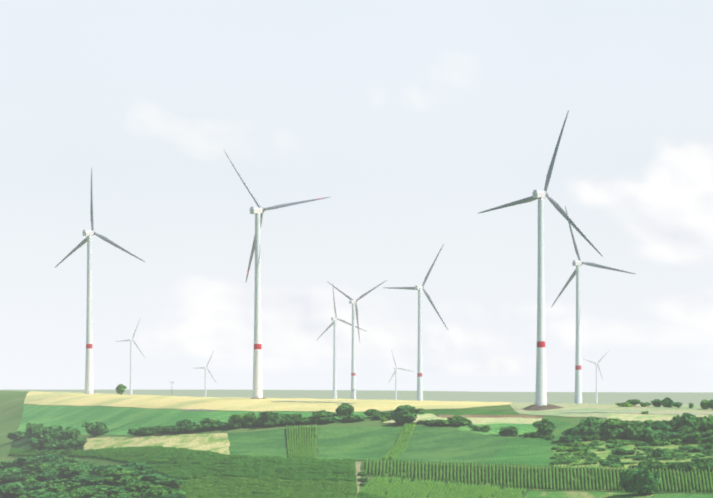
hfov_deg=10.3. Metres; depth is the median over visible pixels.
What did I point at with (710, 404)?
tree
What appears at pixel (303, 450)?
rows
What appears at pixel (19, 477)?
bush
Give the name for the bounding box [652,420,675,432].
tree
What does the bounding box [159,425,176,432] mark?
shrub
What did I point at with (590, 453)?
tree
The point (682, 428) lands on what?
tree
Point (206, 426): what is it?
shrub
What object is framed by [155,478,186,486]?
bush
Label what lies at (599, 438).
tree
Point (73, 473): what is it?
bush
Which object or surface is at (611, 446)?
shrub
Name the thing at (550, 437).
shrub
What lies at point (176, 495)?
bush
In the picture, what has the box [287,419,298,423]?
shrub
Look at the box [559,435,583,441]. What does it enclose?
bush
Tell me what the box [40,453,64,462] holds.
bush
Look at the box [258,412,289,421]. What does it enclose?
tree
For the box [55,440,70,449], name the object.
tree
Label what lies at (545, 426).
tree
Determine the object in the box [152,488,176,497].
bush
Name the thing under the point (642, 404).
shrub
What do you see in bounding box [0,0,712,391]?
sky
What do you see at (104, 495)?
tree
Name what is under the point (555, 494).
green grass field
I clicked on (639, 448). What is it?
shrub
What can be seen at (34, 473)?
tree
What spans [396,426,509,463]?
field slope
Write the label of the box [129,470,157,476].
bush
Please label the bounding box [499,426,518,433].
bush
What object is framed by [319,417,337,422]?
shrub
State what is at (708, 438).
tree
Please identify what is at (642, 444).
shrub
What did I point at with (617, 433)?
bush
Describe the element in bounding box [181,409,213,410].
plateau field road
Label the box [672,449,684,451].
shrub
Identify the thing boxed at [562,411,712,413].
field access track
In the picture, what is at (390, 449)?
vine field floor
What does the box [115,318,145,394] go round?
turbine
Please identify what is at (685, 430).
tree
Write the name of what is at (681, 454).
shrub
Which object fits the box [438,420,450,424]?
shrub
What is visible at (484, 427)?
shrub
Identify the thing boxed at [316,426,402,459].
field slope
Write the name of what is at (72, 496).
tree
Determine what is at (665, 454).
shrub
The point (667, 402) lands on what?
tree
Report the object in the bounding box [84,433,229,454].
dry field slope
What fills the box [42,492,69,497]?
tree
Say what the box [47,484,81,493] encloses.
tree
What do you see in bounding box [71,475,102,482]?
bush
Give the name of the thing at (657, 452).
bush
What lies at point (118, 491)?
bush
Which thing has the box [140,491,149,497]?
tree
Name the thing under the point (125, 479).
bush
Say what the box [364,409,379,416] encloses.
tree
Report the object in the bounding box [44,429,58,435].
tree
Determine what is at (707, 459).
tree
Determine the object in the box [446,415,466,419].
tree
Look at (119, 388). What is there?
tree
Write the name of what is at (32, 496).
tree
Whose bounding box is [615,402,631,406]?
shrub
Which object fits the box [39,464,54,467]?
tree
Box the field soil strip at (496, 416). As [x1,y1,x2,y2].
[439,414,543,417]
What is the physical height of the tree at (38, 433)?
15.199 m
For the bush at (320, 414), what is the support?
on the terrain
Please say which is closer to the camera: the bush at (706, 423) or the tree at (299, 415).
the bush at (706, 423)
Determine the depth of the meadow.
2459.45 m
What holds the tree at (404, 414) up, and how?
on the dry field strip at (500, 420)
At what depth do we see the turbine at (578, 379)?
3721.94 m
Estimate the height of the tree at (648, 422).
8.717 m
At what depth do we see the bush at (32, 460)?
2765.64 m
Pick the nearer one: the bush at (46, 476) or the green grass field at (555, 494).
the green grass field at (555, 494)
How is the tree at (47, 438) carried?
on the terrain
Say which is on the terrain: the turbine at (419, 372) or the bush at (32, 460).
the turbine at (419, 372)
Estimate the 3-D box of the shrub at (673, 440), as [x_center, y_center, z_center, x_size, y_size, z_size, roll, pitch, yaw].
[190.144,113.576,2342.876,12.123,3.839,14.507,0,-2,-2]
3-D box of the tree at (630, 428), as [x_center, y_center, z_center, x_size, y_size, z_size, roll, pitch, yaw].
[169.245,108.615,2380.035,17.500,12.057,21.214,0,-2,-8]
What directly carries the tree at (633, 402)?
on the terrain
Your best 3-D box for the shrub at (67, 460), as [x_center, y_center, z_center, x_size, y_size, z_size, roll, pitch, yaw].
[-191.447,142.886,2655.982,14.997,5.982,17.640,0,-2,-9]
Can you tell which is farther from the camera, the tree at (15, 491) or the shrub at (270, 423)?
the shrub at (270, 423)
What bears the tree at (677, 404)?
on the terrain
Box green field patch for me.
[457,423,543,435]
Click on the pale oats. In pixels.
(518, 407)
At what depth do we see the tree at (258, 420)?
2609.52 m
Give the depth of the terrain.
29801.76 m
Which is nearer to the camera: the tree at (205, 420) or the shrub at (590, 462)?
the shrub at (590, 462)
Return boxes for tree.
[0,460,7,468]
[0,469,29,480]
[0,482,25,496]
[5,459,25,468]
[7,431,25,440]
[10,485,26,494]
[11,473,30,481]
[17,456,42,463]
[19,478,40,485]
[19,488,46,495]
[23,463,42,470]
[23,474,41,480]
[25,422,43,438]
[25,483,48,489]
[28,438,43,448]
[28,493,58,497]
[29,470,39,475]
[32,425,62,439]
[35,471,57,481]
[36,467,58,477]
[36,492,57,497]
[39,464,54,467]
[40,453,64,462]
[42,442,59,449]
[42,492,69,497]
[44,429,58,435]
[44,433,57,443]
[46,478,70,483]
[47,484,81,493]
[50,426,80,440]
[50,462,71,467]
[54,481,80,485]
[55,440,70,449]
[55,466,66,475]
[55,494,80,497]
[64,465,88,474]
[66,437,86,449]
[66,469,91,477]
[70,462,94,468]
[71,473,89,482]
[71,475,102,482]
[74,485,105,492]
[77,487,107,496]
[80,482,93,486]
[80,491,94,497]
[82,421,108,434]
[87,486,108,489]
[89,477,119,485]
[90,465,114,474]
[95,468,106,471]
[96,493,110,497]
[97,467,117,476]
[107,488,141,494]
[108,486,124,489]
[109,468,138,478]
[110,492,139,497]
[113,493,132,497]
[115,384,126,394]
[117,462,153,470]
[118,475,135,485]
[123,479,152,485]
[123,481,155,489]
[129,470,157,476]
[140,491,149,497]
[141,474,182,483]
[147,488,181,497]
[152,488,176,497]
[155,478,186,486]
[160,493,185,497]
[176,419,195,425]
[178,423,194,431]
[199,418,219,424]
[227,412,255,422]
[251,415,263,424]
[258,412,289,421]
[288,413,301,418]
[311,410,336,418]
[335,403,354,417]
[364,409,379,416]
[389,405,426,423]
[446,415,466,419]
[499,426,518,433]
[532,419,555,434]
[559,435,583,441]
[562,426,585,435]
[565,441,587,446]
[567,447,591,451]
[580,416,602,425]
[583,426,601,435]
[583,451,596,455]
[587,424,601,435]
[592,436,607,439]
[599,418,629,434]
[600,462,613,465]
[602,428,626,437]
[611,448,625,454]
[613,439,632,443]
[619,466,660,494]
[623,450,638,453]
[624,420,651,436]
[626,399,639,405]
[632,426,664,439]
[643,420,653,425]
[644,430,659,441]
[647,430,676,441]
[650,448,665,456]
[651,399,661,406]
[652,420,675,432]
[652,440,671,444]
[661,397,673,406]
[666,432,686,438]
[670,424,679,431]
[672,412,702,426]
[673,402,682,406]
[677,425,689,431]
[682,428,698,433]
[684,446,704,451]
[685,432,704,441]
[689,425,705,432]
[691,458,704,461]
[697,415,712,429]
[697,444,712,449]
[700,399,709,408]
[700,450,712,454]
[700,457,712,461]
[701,431,712,436]
[702,437,712,442]
[702,439,712,443]
[707,399,712,408]
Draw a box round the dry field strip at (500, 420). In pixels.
[382,414,541,423]
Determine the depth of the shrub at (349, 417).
2575.39 m
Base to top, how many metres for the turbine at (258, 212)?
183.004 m
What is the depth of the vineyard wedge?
2155.56 m
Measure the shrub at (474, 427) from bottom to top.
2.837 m
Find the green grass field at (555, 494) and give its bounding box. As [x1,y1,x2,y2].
[525,491,712,497]
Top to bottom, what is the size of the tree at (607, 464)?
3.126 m
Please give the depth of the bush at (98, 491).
2331.64 m
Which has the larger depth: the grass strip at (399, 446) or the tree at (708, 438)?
the grass strip at (399, 446)
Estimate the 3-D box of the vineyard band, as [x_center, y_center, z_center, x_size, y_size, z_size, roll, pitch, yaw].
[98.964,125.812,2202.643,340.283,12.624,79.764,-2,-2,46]
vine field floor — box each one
[285,427,319,456]
[380,426,415,460]
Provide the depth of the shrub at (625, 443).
2350.03 m
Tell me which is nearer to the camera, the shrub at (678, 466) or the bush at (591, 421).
the shrub at (678, 466)
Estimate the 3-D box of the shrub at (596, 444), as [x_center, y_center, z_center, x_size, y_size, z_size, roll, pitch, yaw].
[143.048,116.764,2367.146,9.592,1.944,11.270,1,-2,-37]
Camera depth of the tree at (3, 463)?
2785.51 m
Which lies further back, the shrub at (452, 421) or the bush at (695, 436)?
the shrub at (452, 421)
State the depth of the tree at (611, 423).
2390.92 m
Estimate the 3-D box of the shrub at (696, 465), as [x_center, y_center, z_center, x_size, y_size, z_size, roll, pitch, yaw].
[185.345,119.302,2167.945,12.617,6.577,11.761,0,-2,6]
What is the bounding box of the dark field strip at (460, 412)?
[425,409,518,414]
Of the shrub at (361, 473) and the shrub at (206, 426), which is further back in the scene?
the shrub at (206, 426)
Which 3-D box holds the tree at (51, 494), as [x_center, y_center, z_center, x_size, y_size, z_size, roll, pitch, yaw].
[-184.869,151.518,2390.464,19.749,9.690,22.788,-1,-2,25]
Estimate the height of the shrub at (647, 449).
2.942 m
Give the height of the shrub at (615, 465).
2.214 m
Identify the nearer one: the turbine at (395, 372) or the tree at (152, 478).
the tree at (152, 478)
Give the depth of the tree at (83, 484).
2415.72 m
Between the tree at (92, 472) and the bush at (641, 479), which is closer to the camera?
the bush at (641, 479)
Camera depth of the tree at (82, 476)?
2486.02 m
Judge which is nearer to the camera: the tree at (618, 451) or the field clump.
the tree at (618, 451)
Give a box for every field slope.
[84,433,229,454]
[227,429,287,457]
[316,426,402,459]
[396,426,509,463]
[488,438,555,465]
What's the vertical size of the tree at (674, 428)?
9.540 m
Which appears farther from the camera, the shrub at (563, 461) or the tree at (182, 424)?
the tree at (182, 424)
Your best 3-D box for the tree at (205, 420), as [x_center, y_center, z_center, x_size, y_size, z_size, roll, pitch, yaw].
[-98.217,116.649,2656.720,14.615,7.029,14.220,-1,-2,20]
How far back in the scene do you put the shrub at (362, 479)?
2240.14 m
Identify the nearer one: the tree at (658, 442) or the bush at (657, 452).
the bush at (657, 452)
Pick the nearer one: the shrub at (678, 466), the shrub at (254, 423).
the shrub at (678, 466)
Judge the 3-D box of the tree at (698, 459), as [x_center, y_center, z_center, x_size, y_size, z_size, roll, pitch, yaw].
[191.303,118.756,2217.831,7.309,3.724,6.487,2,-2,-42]
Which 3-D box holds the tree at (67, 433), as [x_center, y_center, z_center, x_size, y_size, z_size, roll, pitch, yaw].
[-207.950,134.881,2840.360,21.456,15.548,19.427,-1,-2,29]
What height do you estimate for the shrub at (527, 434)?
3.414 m
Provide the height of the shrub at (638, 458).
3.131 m
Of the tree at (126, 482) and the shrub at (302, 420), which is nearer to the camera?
the tree at (126, 482)
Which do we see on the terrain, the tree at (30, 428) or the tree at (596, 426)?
the tree at (30, 428)
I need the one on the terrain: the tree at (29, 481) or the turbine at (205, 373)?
the turbine at (205, 373)
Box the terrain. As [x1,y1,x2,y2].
[0,390,712,497]
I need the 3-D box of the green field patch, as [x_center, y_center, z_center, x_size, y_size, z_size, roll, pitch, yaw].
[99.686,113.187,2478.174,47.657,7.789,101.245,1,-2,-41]
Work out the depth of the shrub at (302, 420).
2589.67 m
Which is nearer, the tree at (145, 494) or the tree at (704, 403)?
the tree at (145, 494)
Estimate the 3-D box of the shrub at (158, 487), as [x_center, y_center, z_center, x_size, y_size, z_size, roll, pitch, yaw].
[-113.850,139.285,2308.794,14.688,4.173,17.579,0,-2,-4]
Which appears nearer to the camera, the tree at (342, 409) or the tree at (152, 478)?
the tree at (152, 478)
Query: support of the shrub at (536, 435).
on the terrain
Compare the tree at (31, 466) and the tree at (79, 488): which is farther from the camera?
the tree at (31, 466)
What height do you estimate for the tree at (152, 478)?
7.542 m
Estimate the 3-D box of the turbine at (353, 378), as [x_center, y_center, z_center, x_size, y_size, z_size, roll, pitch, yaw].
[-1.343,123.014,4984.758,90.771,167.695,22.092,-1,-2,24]
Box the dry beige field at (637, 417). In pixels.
[607,413,712,421]
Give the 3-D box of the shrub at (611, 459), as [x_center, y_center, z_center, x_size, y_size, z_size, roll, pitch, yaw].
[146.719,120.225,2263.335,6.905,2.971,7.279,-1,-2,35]
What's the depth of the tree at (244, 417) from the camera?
2618.93 m
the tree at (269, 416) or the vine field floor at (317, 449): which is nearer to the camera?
the vine field floor at (317, 449)
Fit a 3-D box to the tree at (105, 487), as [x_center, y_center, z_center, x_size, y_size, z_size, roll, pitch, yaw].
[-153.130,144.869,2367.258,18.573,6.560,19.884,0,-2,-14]
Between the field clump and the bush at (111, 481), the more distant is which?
the field clump
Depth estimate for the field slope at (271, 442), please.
2524.89 m
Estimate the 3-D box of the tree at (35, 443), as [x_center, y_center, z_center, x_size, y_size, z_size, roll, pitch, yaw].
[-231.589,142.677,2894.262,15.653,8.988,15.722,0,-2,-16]
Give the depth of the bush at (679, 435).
2344.79 m
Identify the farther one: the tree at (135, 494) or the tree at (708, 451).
the tree at (135, 494)
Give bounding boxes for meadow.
[542,418,573,440]
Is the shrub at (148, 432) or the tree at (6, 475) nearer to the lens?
the tree at (6, 475)
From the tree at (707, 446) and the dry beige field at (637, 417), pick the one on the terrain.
the dry beige field at (637, 417)
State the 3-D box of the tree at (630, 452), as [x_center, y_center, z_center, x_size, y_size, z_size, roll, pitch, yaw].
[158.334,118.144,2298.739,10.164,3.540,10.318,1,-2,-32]
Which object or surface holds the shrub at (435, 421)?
on the dry field strip at (500, 420)
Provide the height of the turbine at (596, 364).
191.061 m
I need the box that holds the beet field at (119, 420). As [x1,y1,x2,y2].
[17,404,429,434]
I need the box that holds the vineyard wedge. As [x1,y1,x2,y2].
[358,492,386,497]
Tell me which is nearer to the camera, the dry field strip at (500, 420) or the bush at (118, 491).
the bush at (118, 491)
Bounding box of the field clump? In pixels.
[12,438,82,451]
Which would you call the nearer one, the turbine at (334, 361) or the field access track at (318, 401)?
the field access track at (318, 401)
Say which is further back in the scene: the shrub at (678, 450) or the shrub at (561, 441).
the shrub at (561, 441)
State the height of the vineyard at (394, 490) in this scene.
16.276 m
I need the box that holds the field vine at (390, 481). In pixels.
[366,476,528,497]
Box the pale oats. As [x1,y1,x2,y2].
[509,402,712,417]
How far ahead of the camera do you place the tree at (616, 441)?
2355.14 m
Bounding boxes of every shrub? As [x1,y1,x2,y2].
[18,489,34,492]
[60,458,80,462]
[127,429,143,434]
[141,425,165,430]
[142,430,156,434]
[150,485,171,489]
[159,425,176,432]
[170,426,182,431]
[199,423,213,429]
[212,422,228,427]
[229,422,245,427]
[248,421,261,425]
[263,421,279,425]
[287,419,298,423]
[294,417,310,422]
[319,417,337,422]
[341,414,362,420]
[357,472,365,475]
[357,478,367,481]
[372,412,388,418]
[429,419,440,423]
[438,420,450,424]
[447,418,463,424]
[453,419,471,424]
[471,426,480,429]
[478,425,490,430]
[524,432,535,436]
[533,432,542,437]
[544,435,554,438]
[549,462,567,464]
[552,460,571,463]
[555,439,567,442]
[582,434,598,440]
[584,461,597,463]
[588,443,603,445]
[604,444,618,447]
[607,457,619,460]
[609,464,624,466]
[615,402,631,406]
[620,442,632,445]
[632,456,647,459]
[633,446,653,449]
[634,442,649,445]
[638,461,660,470]
[639,402,651,406]
[641,448,652,451]
[656,462,672,470]
[661,453,674,456]
[662,455,673,459]
[668,439,681,443]
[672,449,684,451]
[672,463,686,470]
[673,453,691,455]
[684,461,705,471]
[685,456,701,458]
[704,464,711,470]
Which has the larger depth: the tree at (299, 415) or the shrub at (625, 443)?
the tree at (299, 415)
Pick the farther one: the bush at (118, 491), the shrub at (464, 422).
the shrub at (464, 422)
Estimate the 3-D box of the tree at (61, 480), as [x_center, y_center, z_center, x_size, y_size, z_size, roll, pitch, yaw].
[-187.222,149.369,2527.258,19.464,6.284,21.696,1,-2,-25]
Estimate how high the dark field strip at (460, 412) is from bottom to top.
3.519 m
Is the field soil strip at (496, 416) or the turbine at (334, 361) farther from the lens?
the turbine at (334, 361)
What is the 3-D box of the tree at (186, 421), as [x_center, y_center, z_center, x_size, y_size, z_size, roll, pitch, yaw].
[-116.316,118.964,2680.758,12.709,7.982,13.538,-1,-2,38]
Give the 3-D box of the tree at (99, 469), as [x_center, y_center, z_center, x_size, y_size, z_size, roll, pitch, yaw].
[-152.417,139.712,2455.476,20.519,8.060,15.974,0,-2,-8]
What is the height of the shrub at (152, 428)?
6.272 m
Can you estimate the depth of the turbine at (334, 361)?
6181.94 m
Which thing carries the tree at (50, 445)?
on the terrain
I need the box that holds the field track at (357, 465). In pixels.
[355,462,360,492]
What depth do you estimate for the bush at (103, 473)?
2438.25 m
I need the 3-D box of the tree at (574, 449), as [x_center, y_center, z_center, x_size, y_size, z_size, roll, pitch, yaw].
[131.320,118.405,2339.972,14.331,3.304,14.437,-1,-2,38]
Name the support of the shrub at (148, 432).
on the terrain
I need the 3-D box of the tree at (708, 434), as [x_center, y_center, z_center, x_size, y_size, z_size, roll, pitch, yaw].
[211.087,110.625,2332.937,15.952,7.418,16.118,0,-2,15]
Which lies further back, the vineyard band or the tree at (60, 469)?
the tree at (60, 469)
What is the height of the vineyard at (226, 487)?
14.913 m
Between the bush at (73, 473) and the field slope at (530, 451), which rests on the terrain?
the field slope at (530, 451)
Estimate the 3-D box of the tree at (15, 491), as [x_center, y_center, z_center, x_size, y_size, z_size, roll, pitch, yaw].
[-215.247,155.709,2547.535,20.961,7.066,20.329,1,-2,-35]
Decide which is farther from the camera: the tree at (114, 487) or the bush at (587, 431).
the bush at (587, 431)
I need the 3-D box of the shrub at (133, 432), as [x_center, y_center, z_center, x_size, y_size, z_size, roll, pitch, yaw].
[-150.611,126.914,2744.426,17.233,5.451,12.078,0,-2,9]
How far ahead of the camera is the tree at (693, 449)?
2285.34 m
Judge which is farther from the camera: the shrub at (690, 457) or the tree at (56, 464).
the tree at (56, 464)
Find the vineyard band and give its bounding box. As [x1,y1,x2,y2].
[365,458,712,492]
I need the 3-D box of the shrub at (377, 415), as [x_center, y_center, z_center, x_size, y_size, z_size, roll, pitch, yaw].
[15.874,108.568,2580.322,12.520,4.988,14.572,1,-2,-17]
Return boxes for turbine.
[56,169,144,393]
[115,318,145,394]
[201,351,215,396]
[225,152,329,398]
[317,290,366,398]
[327,280,386,398]
[385,244,447,400]
[388,350,413,399]
[479,110,602,410]
[551,206,634,402]
[584,353,606,403]
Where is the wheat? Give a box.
[24,391,511,411]
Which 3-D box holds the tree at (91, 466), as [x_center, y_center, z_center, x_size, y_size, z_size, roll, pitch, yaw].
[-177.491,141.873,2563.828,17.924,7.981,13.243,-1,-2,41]
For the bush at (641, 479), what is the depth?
2080.93 m
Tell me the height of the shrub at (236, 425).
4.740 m
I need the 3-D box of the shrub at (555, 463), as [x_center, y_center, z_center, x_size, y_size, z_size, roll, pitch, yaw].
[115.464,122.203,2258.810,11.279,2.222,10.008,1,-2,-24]
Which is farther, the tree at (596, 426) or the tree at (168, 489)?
the tree at (596, 426)
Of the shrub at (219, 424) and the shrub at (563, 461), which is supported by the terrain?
the shrub at (219, 424)
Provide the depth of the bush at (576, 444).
2355.91 m
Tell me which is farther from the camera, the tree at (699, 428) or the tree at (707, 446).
the tree at (699, 428)
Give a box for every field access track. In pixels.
[271,401,356,402]
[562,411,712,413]
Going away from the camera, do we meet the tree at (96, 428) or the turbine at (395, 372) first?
the tree at (96, 428)
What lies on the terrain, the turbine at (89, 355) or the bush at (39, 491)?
the turbine at (89, 355)
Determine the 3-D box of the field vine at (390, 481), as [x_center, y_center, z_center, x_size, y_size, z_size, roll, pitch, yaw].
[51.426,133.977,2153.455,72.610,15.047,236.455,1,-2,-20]
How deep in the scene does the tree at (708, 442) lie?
2317.51 m
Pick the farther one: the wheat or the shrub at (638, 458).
the wheat
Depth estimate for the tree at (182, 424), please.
2667.68 m

